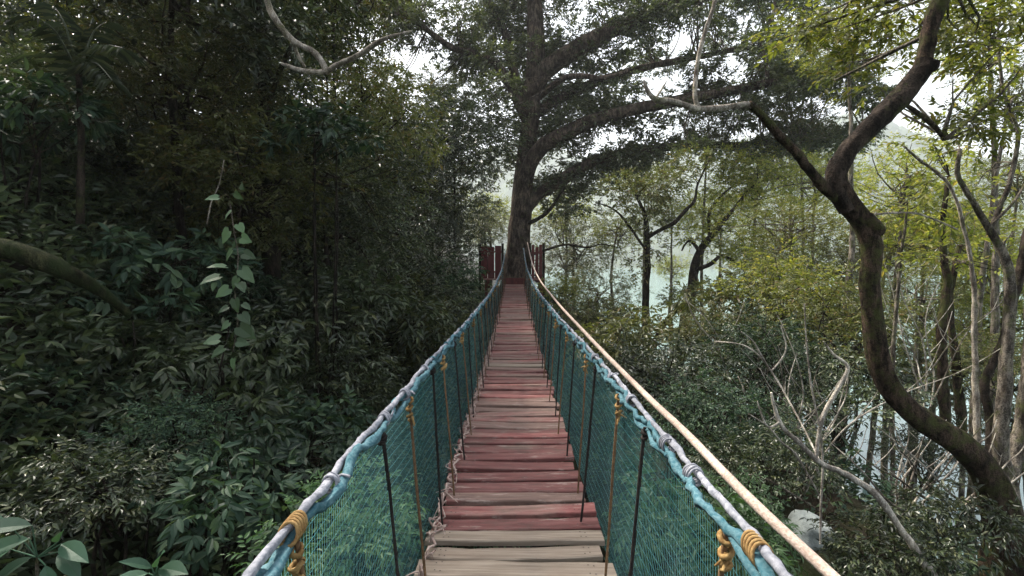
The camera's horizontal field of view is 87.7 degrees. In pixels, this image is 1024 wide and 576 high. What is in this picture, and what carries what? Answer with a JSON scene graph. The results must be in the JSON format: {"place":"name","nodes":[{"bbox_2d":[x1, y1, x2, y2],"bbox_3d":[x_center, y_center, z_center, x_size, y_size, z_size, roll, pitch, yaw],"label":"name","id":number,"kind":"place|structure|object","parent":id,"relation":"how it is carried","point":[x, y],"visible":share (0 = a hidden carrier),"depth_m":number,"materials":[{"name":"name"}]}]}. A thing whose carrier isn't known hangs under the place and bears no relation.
{"place":"outdoors","nodes":[
{"label":"outdoors","id":0,"kind":"place"},
{"bbox_2d":[0,33,943,575],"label":"ground","id":1,"kind":"structure","parent":0,"point":[794,505],"depth_m":9.55,"materials":[{"name":"green plant"}]},
{"bbox_2d":[0,515,88,575],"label":"seedling","id":2,"kind":"object","parent":1,"relation":"on","point":[71,555],"visible":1,"depth_m":2.13,"materials":[{"name":"green plant"}]},
{"bbox_2d":[0,56,126,239],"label":"shrub","id":3,"kind":"object","parent":1,"relation":"on","point":[20,120],"visible":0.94,"depth_m":5.90,"materials":[{"name":"green plant"}]},
{"bbox_2d":[1,307,129,382],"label":"shrub","id":4,"kind":"object","parent":1,"relation":"on","point":[89,318],"visible":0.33,"depth_m":5.09,"materials":[{"name":"green plant"}]},
{"bbox_2d":[0,238,131,316],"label":"mossy log","id":5,"kind":"object","parent":1,"relation":"on","point":[38,259],"visible":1,"depth_m":4.43,"materials":[{"name":"green plant"}]},
{"bbox_2d":[0,2,144,223],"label":"palm","id":6,"kind":"object","parent":1,"relation":"on","point":[96,70],"visible":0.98,"depth_m":5.87,"materials":[{"name":"green plant"}]},
{"bbox_2d":[14,271,165,365],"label":"shrub","id":7,"kind":"object","parent":1,"relation":"on","point":[101,305],"visible":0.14,"depth_m":5.67,"materials":[{"name":"green plant"}]},
{"bbox_2d":[0,351,183,462],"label":"shrub","id":8,"kind":"object","parent":1,"relation":"on","point":[47,373],"visible":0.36,"depth_m":4.65,"materials":[{"name":"green plant"}]},
{"bbox_2d":[0,25,190,195],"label":"canopy tree","id":9,"kind":"object","parent":1,"relation":"on","point":[66,86],"visible":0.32,"depth_m":7.15,"materials":[{"name":"green plant"}]},
{"bbox_2d":[0,426,206,575],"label":"shrub","id":10,"kind":"object","parent":1,"relation":"on","point":[92,478],"visible":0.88,"depth_m":3.54,"materials":[{"name":"green plant"}]},
{"bbox_2d":[0,0,253,166],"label":"canopy tree","id":11,"kind":"object","parent":1,"relation":"on","point":[21,11],"visible":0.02,"depth_m":8.89,"materials":[{"name":"green plant"}]},
{"bbox_2d":[32,308,232,424],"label":"shrub","id":12,"kind":"object","parent":1,"relation":"on","point":[132,356],"visible":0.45,"depth_m":5.42,"materials":[{"name":"green plant"}]},
{"bbox_2d":[48,82,245,271],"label":"canopy tree","id":13,"kind":"object","parent":1,"relation":"on","point":[129,182],"visible":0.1,"depth_m":7.81,"materials":[{"name":"green plant"}]},
{"bbox_2d":[25,0,294,260],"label":"canopy tree","id":14,"kind":"object","parent":1,"relation":"on","point":[151,74],"visible":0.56,"depth_m":7.33,"materials":[{"name":"green plant"}]},
{"bbox_2d":[58,222,268,351],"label":"shrub","id":15,"kind":"object","parent":1,"relation":"on","point":[139,259],"visible":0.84,"depth_m":6.30,"materials":[{"name":"green plant"}]},
{"bbox_2d":[79,384,268,575],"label":"shrub","id":16,"kind":"object","parent":1,"relation":"on","point":[158,427],"visible":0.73,"depth_m":4.29,"materials":[{"name":"green plant"}]},
{"bbox_2d":[93,238,269,343],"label":"shrub","id":17,"kind":"object","parent":1,"relation":"on","point":[185,301],"visible":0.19,"depth_m":6.93,"materials":[{"name":"green plant"}]},
{"bbox_2d":[85,168,291,319],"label":"canopy tree","id":18,"kind":"object","parent":1,"relation":"on","point":[133,193],"visible":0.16,"depth_m":7.76,"materials":[{"name":"green plant"}]},
{"bbox_2d":[0,17,379,575],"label":"bank cover","id":19,"kind":"object","parent":1,"relation":"on","point":[49,560],"visible":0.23,"depth_m":5.30,"materials":[{"name":"green plant"}]},
{"bbox_2d":[0,0,379,337],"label":"canopy tree","id":20,"kind":"object","parent":1,"relation":"on","point":[243,11],"visible":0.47,"depth_m":7.37,"materials":[{"name":"green plant"}]},
{"bbox_2d":[200,181,255,369],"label":"hanging vine","id":21,"kind":"object","parent":20,"relation":"hanging from","point":[244,330],"visible":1,"depth_m":4.48,"materials":[{"name":"green plant"}]},
{"bbox_2d":[264,0,411,74],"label":"bare bough","id":22,"kind":"object","parent":20,"relation":"attached to","point":[296,43],"visible":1,"depth_m":4.48,"materials":[{"name":"grey plant"}]},
{"bbox_2d":[94,317,308,575],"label":"shrub","id":23,"kind":"object","parent":1,"relation":"on","point":[247,399],"visible":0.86,"depth_m":5.06,"materials":[{"name":"green plant"}]},
{"bbox_2d":[69,22,344,259],"bbox_3d":[-5.525,-2.587,9.930,4.507,4.997,4.759,-2,3,-34],"label":"canopy tree","id":24,"kind":"object","parent":1,"relation":"on","point":[151,114],"visible":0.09,"depth_m":9.02,"materials":[{"name":"green plant"}]},
{"bbox_2d":[126,439,319,575],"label":"shrub","id":25,"kind":"object","parent":1,"relation":"on","point":[209,520],"visible":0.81,"depth_m":3.44,"materials":[{"name":"green plant"}]},
{"bbox_2d":[163,254,308,349],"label":"shrub","id":26,"kind":"object","parent":1,"relation":"on","point":[262,289],"visible":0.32,"depth_m":7.58,"materials":[{"name":"green plant"}]},
{"bbox_2d":[123,74,368,348],"bbox_3d":[-3.795,-0.647,7.781,2.974,4.241,2.961,-2,4,-38],"label":"canopy tree","id":27,"kind":"object","parent":1,"relation":"on","point":[251,184],"visible":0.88,"depth_m":7.28,"materials":[{"name":"green plant"}]},
{"bbox_2d":[0,1,492,575],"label":"undergrowth","id":28,"kind":"object","parent":1,"relation":"on","point":[108,397],"visible":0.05,"depth_m":6.30,"materials":[{"name":"green plant"}]},
{"bbox_2d":[183,0,341,372],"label":"dark tree","id":29,"kind":"object","parent":1,"relation":"on","point":[272,265],"visible":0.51,"depth_m":8.21,"materials":[{"name":"green plant"}]},
{"bbox_2d":[194,411,377,574],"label":"shrub","id":30,"kind":"object","parent":1,"relation":"on","point":[280,448],"visible":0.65,"depth_m":4.17,"materials":[{"name":"green plant"}]},
{"bbox_2d":[194,266,404,389],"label":"shrub","id":31,"kind":"object","parent":1,"relation":"on","point":[296,321],"visible":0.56,"depth_m":7.86,"materials":[{"name":"green plant"}]},
{"bbox_2d":[159,143,448,337],"bbox_3d":[-4.005,-0.864,11.069,5.083,4.589,5.075,0,3,0],"label":"canopy tree","id":32,"kind":"object","parent":1,"relation":"on","point":[306,257],"visible":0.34,"depth_m":10.82,"materials":[{"name":"green plant"}]},
{"bbox_2d":[237,384,376,575],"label":"shrub","id":33,"kind":"object","parent":1,"relation":"on","point":[314,420],"visible":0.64,"depth_m":5.62,"materials":[{"name":"green plant"}]},
{"bbox_2d":[181,84,438,376],"bbox_3d":[-3.236,-0.814,9.539,3.926,5.280,3.996,0,3,0],"label":"canopy tree","id":34,"kind":"object","parent":1,"relation":"on","point":[350,195],"visible":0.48,"depth_m":9.35,"materials":[{"name":"green plant"}]},
{"bbox_2d":[251,91,385,472],"bbox_3d":[-2.801,0.061,7.454,1.708,5.317,1.361,2,3,32],"label":"tree","id":35,"kind":"object","parent":1,"relation":"on","point":[326,135],"visible":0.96,"depth_m":7.40,"materials":[{"name":"green plant"}]},
{"bbox_2d":[218,448,429,575],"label":"shrub","id":36,"kind":"object","parent":1,"relation":"on","point":[332,546],"visible":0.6,"depth_m":3.10,"materials":[{"name":"green plant"}]},
{"bbox_2d":[253,317,410,451],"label":"shrub","id":37,"kind":"object","parent":1,"relation":"on","point":[374,401],"visible":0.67,"depth_m":7.78,"materials":[{"name":"green plant"}]},
{"bbox_2d":[227,5,458,288],"bbox_3d":[-4.169,-2.482,13.139,5.979,7.609,4.857,0,3,0],"label":"canopy tree","id":38,"kind":"object","parent":1,"relation":"on","point":[359,81],"visible":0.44,"depth_m":12.50,"materials":[{"name":"green plant"}]},
{"bbox_2d":[273,0,415,275],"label":"canopy tree","id":39,"kind":"object","parent":1,"relation":"on","point":[380,9],"visible":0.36,"depth_m":12.84,"materials":[{"name":"green plant"}]},
{"bbox_2d":[286,251,415,427],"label":"tree","id":40,"kind":"object","parent":1,"relation":"on","point":[364,301],"visible":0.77,"depth_m":8.75,"materials":[{"name":"green plant"}]},
{"bbox_2d":[296,91,451,275],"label":"canopy tree","id":41,"kind":"object","parent":1,"relation":"on","point":[376,153],"visible":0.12,"depth_m":13.60,"materials":[{"name":"green plant"}]},
{"bbox_2d":[310,284,464,375],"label":"shrub","id":42,"kind":"object","parent":1,"relation":"on","point":[404,332],"visible":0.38,"depth_m":11.72,"materials":[{"name":"green plant"}]},
{"bbox_2d":[318,224,481,323],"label":"canopy tree","id":43,"kind":"object","parent":1,"relation":"on","point":[434,273],"visible":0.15,"depth_m":14.62,"materials":[{"name":"green plant"}]},
{"bbox_2d":[325,97,501,279],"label":"canopy tree","id":44,"kind":"object","parent":1,"relation":"on","point":[440,188],"visible":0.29,"depth_m":18.14,"materials":[{"name":"green plant"}]},
{"bbox_2d":[351,267,478,374],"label":"bush","id":45,"kind":"object","parent":1,"relation":"on","point":[425,320],"visible":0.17,"depth_m":13.23,"materials":[{"name":"green plant"}]},
{"bbox_2d":[374,258,481,358],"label":"shrub","id":46,"kind":"object","parent":1,"relation":"on","point":[453,308],"visible":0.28,"depth_m":14.66,"materials":[{"name":"green plant"}]},
{"bbox_2d":[362,201,495,299],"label":"canopy tree","id":47,"kind":"object","parent":1,"relation":"on","point":[457,247],"visible":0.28,"depth_m":20.77,"materials":[{"name":"green plant"}]},
{"bbox_2d":[402,251,489,305],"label":"shrub","id":48,"kind":"object","parent":1,"relation":"on","point":[456,282],"visible":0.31,"depth_m":18.74,"materials":[{"name":"green plant"}]},
{"bbox_2d":[395,180,508,261],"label":"canopy tree","id":49,"kind":"object","parent":1,"relation":"on","point":[478,212],"visible":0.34,"depth_m":26.30,"materials":[{"name":"green plant"}]},
{"bbox_2d":[378,72,532,310],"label":"canopy tree","id":50,"kind":"object","parent":1,"relation":"on","point":[478,130],"visible":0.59,"depth_m":22.14,"materials":[{"name":"green plant"}]},
{"bbox_2d":[483,277,544,306],"bbox_3d":[0.096,0.647,27.287,3.021,2.426,3.069,0,3,0],"label":"platform","id":51,"kind":"object","parent":1,"relation":"on","point":[515,280],"visible":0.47,"depth_m":25.71,"materials":[{"name":"red paint"}]},
{"bbox_2d":[242,248,792,575],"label":"suspension bridge","id":52,"kind":"structure","parent":51,"relation":"attached to","point":[513,432],"depth_m":3.23,"materials":[{"name":"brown wood"}]},
{"bbox_2d":[527,242,839,575],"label":"hand line","id":53,"kind":"object","parent":52,"relation":"attached to","point":[819,564],"visible":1,"depth_m":1.61,"materials":[{"name":"beige fabric"}]},
{"bbox_2d":[530,211,623,298],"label":"canopy tree","id":54,"kind":"object","parent":1,"relation":"on","point":[569,266],"visible":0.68,"depth_m":30.41,"materials":[{"name":"green plant"}]},
{"bbox_2d":[543,282,663,385],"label":"shrub","id":55,"kind":"object","parent":1,"relation":"on","point":[592,313],"visible":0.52,"depth_m":17.89,"materials":[{"name":"green plant"}]},
{"bbox_2d":[560,261,651,322],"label":"bush","id":56,"kind":"object","parent":1,"relation":"on","point":[607,287],"visible":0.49,"depth_m":27.63,"materials":[{"name":"green plant"}]},
{"bbox_2d":[587,201,650,304],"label":"canopy tree","id":57,"kind":"object","parent":1,"relation":"on","point":[619,228],"visible":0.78,"depth_m":28.74,"materials":[{"name":"green plant"}]},
{"bbox_2d":[346,0,896,292],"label":"tree","id":58,"kind":"object","parent":1,"relation":"on","point":[555,102],"visible":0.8,"depth_m":25.17,"materials":[{"name":"green plant"}]},
{"bbox_2d":[561,302,684,421],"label":"shrub","id":59,"kind":"object","parent":1,"relation":"on","point":[621,323],"visible":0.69,"depth_m":13.50,"materials":[{"name":"green plant"}]},
{"bbox_2d":[590,142,730,363],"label":"slender tree","id":60,"kind":"object","parent":1,"relation":"on","point":[636,193],"visible":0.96,"depth_m":19.49,"materials":[{"name":"green plant"}]},
{"bbox_2d":[586,328,756,532],"bbox_3d":[2.370,2.300,8.501,2.424,3.457,2.276,3,4,42],"label":"shrub","id":61,"kind":"object","parent":1,"relation":"on","point":[642,372],"visible":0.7,"depth_m":8.30,"materials":[{"name":"green plant"}]},
{"bbox_2d":[594,335,795,476],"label":"shrub","id":62,"kind":"object","parent":1,"relation":"on","point":[705,390],"visible":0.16,"depth_m":9.44,"materials":[{"name":"green plant"}]},
{"bbox_2d":[600,455,813,575],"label":"shrub","id":63,"kind":"object","parent":1,"relation":"on","point":[692,522],"visible":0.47,"depth_m":3.22,"materials":[{"name":"green plant"}]},
{"bbox_2d":[396,280,1023,575],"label":"ground cover","id":64,"kind":"object","parent":1,"relation":"on","point":[855,490],"visible":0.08,"depth_m":9.42,"materials":[{"name":"green plant"}]},
{"bbox_2d":[668,93,762,316],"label":"canopy tree","id":65,"kind":"object","parent":1,"relation":"on","point":[713,135],"visible":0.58,"depth_m":23.44,"materials":[{"name":"green plant"}]},
{"bbox_2d":[653,299,784,385],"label":"shrub","id":66,"kind":"object","parent":1,"relation":"on","point":[692,332],"visible":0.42,"depth_m":11.78,"materials":[{"name":"green plant"}]},
{"bbox_2d":[631,364,811,573],"bbox_3d":[2.587,2.548,6.570,2.402,3.272,1.659,0,3,0],"label":"shrub","id":67,"kind":"object","parent":1,"relation":"on","point":[729,406],"visible":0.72,"depth_m":6.43,"materials":[{"name":"green plant"}]},
{"bbox_2d":[668,141,788,368],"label":"forked tree","id":68,"kind":"object","parent":1,"relation":"on","point":[695,266],"visible":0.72,"depth_m":21.75,"materials":[{"name":"green plant"}]},
{"bbox_2d":[677,465,803,575],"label":"shrub","id":69,"kind":"object","parent":1,"relation":"on","point":[762,500],"visible":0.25,"depth_m":3.44,"materials":[{"name":"green plant"}]},
{"bbox_2d":[642,316,857,469],"bbox_3d":[4.245,1.901,10.061,3.676,2.609,3.766,0,3,0],"label":"shrub","id":70,"kind":"object","parent":1,"relation":"on","point":[782,394],"visible":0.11,"depth_m":9.81,"materials":[{"name":"green plant"}]},
{"bbox_2d":[663,266,857,420],"bbox_3d":[6.411,1.777,14.131,4.732,4.712,4.613,0,3,0],"label":"shrub","id":71,"kind":"object","parent":1,"relation":"on","point":[729,296],"visible":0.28,"depth_m":13.93,"materials":[{"name":"green plant"}]},
{"bbox_2d":[671,403,853,561],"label":"shrub","id":72,"kind":"object","parent":1,"relation":"on","point":[756,467],"visible":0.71,"depth_m":5.21,"materials":[{"name":"green plant"}]},
{"bbox_2d":[694,132,831,299],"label":"canopy tree","id":73,"kind":"object","parent":1,"relation":"on","point":[756,173],"visible":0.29,"depth_m":23.39,"materials":[{"name":"green plant"}]},
{"bbox_2d":[681,299,846,447],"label":"shrub","id":74,"kind":"object","parent":1,"relation":"on","point":[797,344],"visible":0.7,"depth_m":8.75,"materials":[{"name":"green plant"}]},
{"bbox_2d":[709,235,860,442],"bbox_3d":[6.654,1.543,12.829,3.436,5.666,3.734,0,3,0],"label":"shrub","id":75,"kind":"object","parent":1,"relation":"on","point":[788,266],"visible":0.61,"depth_m":12.73,"materials":[{"name":"green plant"}]},
{"bbox_2d":[706,191,879,416],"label":"canopy tree","id":76,"kind":"object","parent":1,"relation":"on","point":[789,223],"visible":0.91,"depth_m":14.67,"materials":[{"name":"green plant"}]},
{"bbox_2d":[742,77,859,426],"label":"canopy tree","id":77,"kind":"object","parent":1,"relation":"on","point":[798,121],"visible":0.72,"depth_m":21.33,"materials":[{"name":"green plant"}]},
{"bbox_2d":[783,509,833,551],"bbox_3d":[3.156,2.634,5.736,0.522,0.408,0.538,0,3,0],"label":"boulder","id":78,"kind":"object","parent":1,"relation":"on","point":[810,537],"visible":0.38,"depth_m":5.58,"materials":[{"name":"grey stone"}]},
{"bbox_2d":[742,147,892,443],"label":"canopy tree","id":79,"kind":"object","parent":1,"relation":"on","point":[809,181],"visible":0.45,"depth_m":19.82,"materials":[{"name":"green plant"}]},
{"bbox_2d":[643,0,1023,575],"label":"twisted tree","id":80,"kind":"object","parent":1,"relation":"on","point":[973,457],"visible":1,"depth_m":5.05,"materials":[{"name":"brown plant"}]},
{"bbox_2d":[738,256,935,486],"bbox_3d":[6.114,1.774,10.040,2.972,4.764,3.507,0,3,0],"label":"shrub","id":81,"kind":"object","parent":1,"relation":"on","point":[848,320],"visible":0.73,"depth_m":9.96,"materials":[{"name":"green plant"}]},
{"bbox_2d":[764,0,923,480],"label":"canopy tree","id":82,"kind":"object","parent":1,"relation":"on","point":[851,256],"visible":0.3,"depth_m":11.84,"materials":[{"name":"green plant"}]},
{"bbox_2d":[758,337,941,495],"bbox_3d":[4.871,1.913,8.234,2.467,2.352,2.650,0,3,0],"label":"shrub","id":83,"kind":"object","parent":1,"relation":"on","point":[829,381],"visible":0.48,"depth_m":7.88,"materials":[{"name":"green plant"}]},
{"bbox_2d":[771,235,937,487],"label":"canopy tree","id":84,"kind":"object","parent":1,"relation":"on","point":[841,255],"visible":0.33,"depth_m":13.96,"materials":[{"name":"green plant"}]},
{"bbox_2d":[732,315,1018,494],"bbox_3d":[4.461,1.462,6.593,3.518,2.234,0.283,0,3,0],"label":"bare bush","id":85,"kind":"object","parent":1,"relation":"on","point":[829,429],"visible":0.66,"depth_m":6.58,"materials":[{"name":"grey plant"}]},
{"bbox_2d":[803,199,972,484],"bbox_3d":[11.138,2.114,16.232,3.880,9.609,4.573,0,3,7],"label":"canopy tree","id":86,"kind":"object","parent":1,"relation":"on","point":[872,432],"visible":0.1,"depth_m":16.31,"materials":[{"name":"green plant"}]},
{"bbox_2d":[798,493,978,575],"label":"shrub","id":87,"kind":"object","parent":1,"relation":"on","point":[891,562],"visible":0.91,"depth_m":4.57,"materials":[{"name":"green plant"}]},
{"bbox_2d":[809,407,997,525],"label":"bare bush","id":88,"kind":"object","parent":1,"relation":"on","point":[925,486],"visible":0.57,"depth_m":5.68,"materials":[{"name":"grey plant"}]},
{"bbox_2d":[851,188,972,502],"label":"sapling","id":89,"kind":"object","parent":1,"relation":"on","point":[894,331],"visible":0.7,"depth_m":7.52,"materials":[{"name":"green plant"}]},
{"bbox_2d":[840,120,990,493],"bbox_3d":[9.450,1.306,13.147,3.148,10.427,3.160,-2,4,-35],"label":"canopy tree","id":90,"kind":"object","parent":1,"relation":"on","point":[900,197],"visible":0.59,"depth_m":12.80,"materials":[{"name":"green plant"}]},
{"bbox_2d":[856,414,984,522],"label":"shrub","id":91,"kind":"object","parent":1,"relation":"on","point":[927,452],"visible":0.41,"depth_m":9.59,"materials":[{"name":"green plant"}]},
{"bbox_2d":[852,259,989,521],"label":"canopy tree","id":92,"kind":"object","parent":1,"relation":"on","point":[928,289],"visible":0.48,"depth_m":11.84,"materials":[{"name":"green plant"}]},
{"bbox_2d":[868,170,990,521],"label":"canopy tree","id":93,"kind":"object","parent":1,"relation":"on","point":[910,237],"visible":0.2,"depth_m":13.85,"materials":[{"name":"green plant"}]},
{"bbox_2d":[845,208,1023,406],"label":"bare bush","id":94,"kind":"object","parent":1,"relation":"on","point":[933,366],"visible":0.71,"depth_m":8.03,"materials":[{"name":"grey plant"}]},
{"bbox_2d":[865,475,1023,575],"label":"shrub","id":95,"kind":"object","parent":1,"relation":"on","point":[943,529],"visible":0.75,"depth_m":4.80,"materials":[{"name":"green plant"}]},
{"bbox_2d":[714,304,939,575],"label":"dead branch","id":96,"kind":"object","parent":95,"relation":"on","point":[880,498],"visible":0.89,"depth_m":4.37,"materials":[{"name":"grey wood"}]},
{"bbox_2d":[867,0,1023,542],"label":"canopy tree","id":97,"kind":"object","parent":1,"relation":"on","point":[994,296],"visible":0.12,"depth_m":10.76,"materials":[{"name":"green plant"}]},
{"bbox_2d":[877,118,1021,422],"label":"sapling","id":98,"kind":"object","parent":1,"relation":"on","point":[944,399],"visible":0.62,"depth_m":8.50,"materials":[{"name":"green plant"}]},
{"bbox_2d":[892,2,1023,511],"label":"pale stemmed tree","id":99,"kind":"object","parent":1,"relation":"on","point":[1007,445],"visible":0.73,"depth_m":6.39,"materials":[{"name":"green plant"}]},
{"bbox_2d":[906,211,1018,431],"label":"sapling","id":100,"kind":"object","parent":1,"relation":"on","point":[960,408],"visible":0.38,"depth_m":9.54,"materials":[{"name":"green plant"}]},
{"bbox_2d":[906,193,1023,314],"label":"canopy tree","id":101,"kind":"object","parent":1,"relation":"on","point":[1013,247],"visible":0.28,"depth_m":11.84,"materials":[{"name":"green plant"}]},
{"bbox_2d":[917,317,1023,556],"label":"tree","id":102,"kind":"object","parent":1,"relation":"on","point":[966,360],"visible":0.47,"depth_m":9.48,"materials":[{"name":"green plant"}]},
{"bbox_2d":[921,52,1023,563],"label":"canopy tree","id":103,"kind":"object","parent":1,"relation":"on","point":[987,244],"visible":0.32,"depth_m":10.00,"materials":[{"name":"green plant"}]},
{"bbox_2d":[950,147,1023,256],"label":"canopy tree","id":104,"kind":"object","parent":1,"relation":"on","point":[1017,186],"visible":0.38,"depth_m":12.88,"materials":[{"name":"green plant"}]},
{"bbox_2d":[1,0,1023,191],"label":"sky","id":105,"kind":"structure","parent":0,"point":[657,84],"materials":[{"name":"white"}]},
{"bbox_2d":[409,113,1023,272],"bbox_3d":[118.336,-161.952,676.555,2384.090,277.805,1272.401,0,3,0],"label":"hills","id":106,"kind":"structure","parent":0,"point":[893,127],"depth_m":638.54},
{"bbox_2d":[494,268,1023,569],"bbox_3d":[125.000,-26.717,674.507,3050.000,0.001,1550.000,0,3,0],"label":"water","id":107,"kind":"structure","parent":0,"point":[657,284],"depth_m":69.01,"materials":[{"name":"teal liquid"}]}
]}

